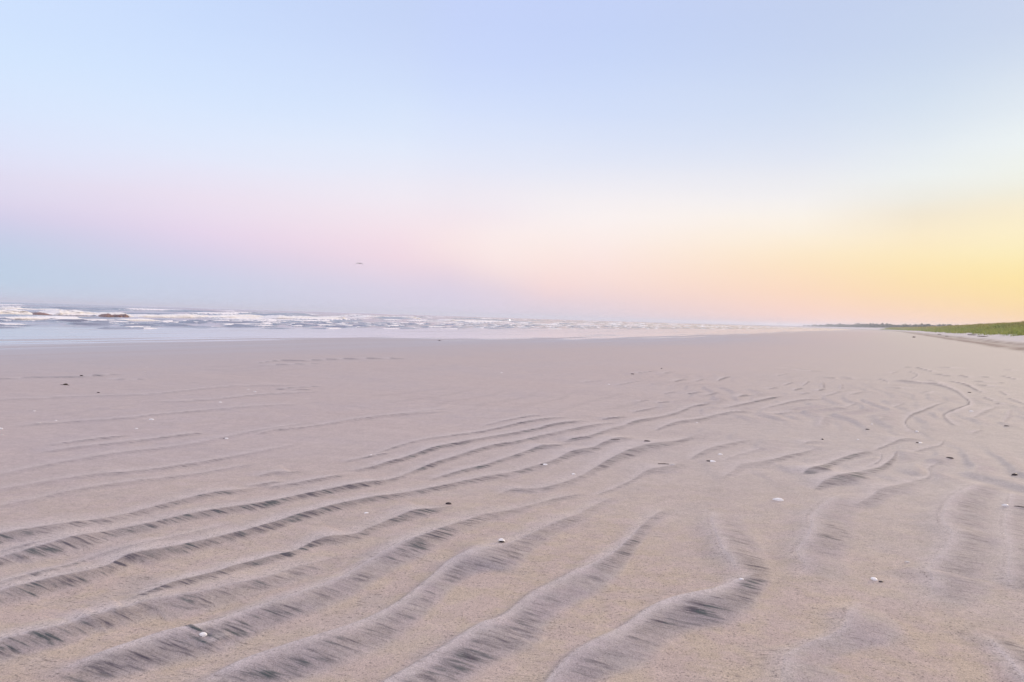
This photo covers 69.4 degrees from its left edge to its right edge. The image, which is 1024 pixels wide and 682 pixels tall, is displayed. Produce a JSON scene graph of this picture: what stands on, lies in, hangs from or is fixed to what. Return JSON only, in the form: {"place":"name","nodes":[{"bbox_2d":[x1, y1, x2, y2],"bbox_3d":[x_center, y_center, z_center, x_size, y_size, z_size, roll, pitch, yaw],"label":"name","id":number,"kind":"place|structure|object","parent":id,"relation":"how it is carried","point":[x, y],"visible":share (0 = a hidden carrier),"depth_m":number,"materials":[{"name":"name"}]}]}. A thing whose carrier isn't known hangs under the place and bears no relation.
{"place":"outdoors","nodes":[
{"label":"outdoors","id":0,"kind":"place"},
{"bbox_2d":[0,302,824,328],"bbox_3d":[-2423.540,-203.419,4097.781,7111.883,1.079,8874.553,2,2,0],"label":"sea","id":1,"kind":"structure","parent":0,"point":[350,321],"depth_m":138.82,"materials":[{"name":"liquid"}]},
{"bbox_2d":[0,309,50,314],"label":"breaking wave","id":2,"kind":"object","parent":1,"relation":"on","point":[12,311],"visible":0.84,"depth_m":85.39,"materials":[{"name":"liquid"}]},
{"bbox_2d":[0,307,62,309],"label":"breaking wave","id":3,"kind":"object","parent":1,"relation":"on","point":[22,308],"visible":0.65,"depth_m":143.29,"materials":[{"name":"liquid"}]},
{"bbox_2d":[0,317,160,320],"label":"breaking wave","id":4,"kind":"object","parent":1,"relation":"on","point":[139,319],"visible":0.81,"depth_m":69.40,"materials":[{"name":"liquid"}]},
{"bbox_2d":[39,309,133,316],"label":"breaking wave","id":5,"kind":"object","parent":1,"relation":"on","point":[101,314],"visible":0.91,"depth_m":94.72,"materials":[{"name":"liquid"}]},
{"bbox_2d":[130,314,258,317],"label":"breaking wave","id":6,"kind":"object","parent":1,"relation":"on","point":[171,315],"visible":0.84,"depth_m":108.46,"materials":[{"name":"liquid"}]},
{"bbox_2d":[228,314,311,316],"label":"breaking wave","id":7,"kind":"object","parent":1,"relation":"on","point":[253,315],"visible":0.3,"depth_m":153.19,"materials":[{"name":"liquid"}]},
{"bbox_2d":[259,315,346,318],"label":"breaking wave","id":8,"kind":"object","parent":1,"relation":"on","point":[293,316],"visible":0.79,"depth_m":134.67,"materials":[{"name":"liquid"}]},
{"bbox_2d":[355,315,420,318],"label":"breaking wave","id":9,"kind":"object","parent":1,"relation":"on","point":[389,316],"visible":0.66,"depth_m":263.97,"materials":[{"name":"liquid"}]},
{"bbox_2d":[442,319,502,321],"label":"breaking wave","id":10,"kind":"object","parent":1,"relation":"on","point":[466,320],"visible":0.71,"depth_m":214.20,"materials":[{"name":"liquid"}]},
{"bbox_2d":[0,321,1023,681],"bbox_3d":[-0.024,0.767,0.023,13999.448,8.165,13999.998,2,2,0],"label":"sand","id":11,"kind":"structure","parent":0,"point":[294,517],"depth_m":5.50,"materials":[{"name":"beige sand"}]},
{"bbox_2d":[199,632,206,636],"bbox_3d":[-1.300,1.234,3.115,0.033,0.010,0.024,8,29,-12],"label":"sea shell","id":12,"kind":"object","parent":11,"relation":"on","point":[202,634],"visible":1,"depth_m":3.11},
{"bbox_2d":[803,323,955,327],"bbox_3d":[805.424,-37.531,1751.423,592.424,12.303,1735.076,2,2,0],"label":"wood","id":13,"kind":"object","parent":11,"relation":"on","point":[873,325],"visible":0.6,"depth_m":1412.38,"materials":[{"name":"green plant"}]},
{"bbox_2d":[880,321,1023,335],"bbox_3d":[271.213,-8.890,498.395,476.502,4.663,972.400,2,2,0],"label":"dune grass","id":14,"kind":"structure","parent":11,"relation":"on","point":[1008,328],"depth_m":194.15,"materials":[{"name":"green plant"}]},
{"bbox_2d":[0,0,1023,325],"label":"sky","id":15,"kind":"structure","parent":0,"point":[746,162],"materials":[{"name":"blue"}]}
]}

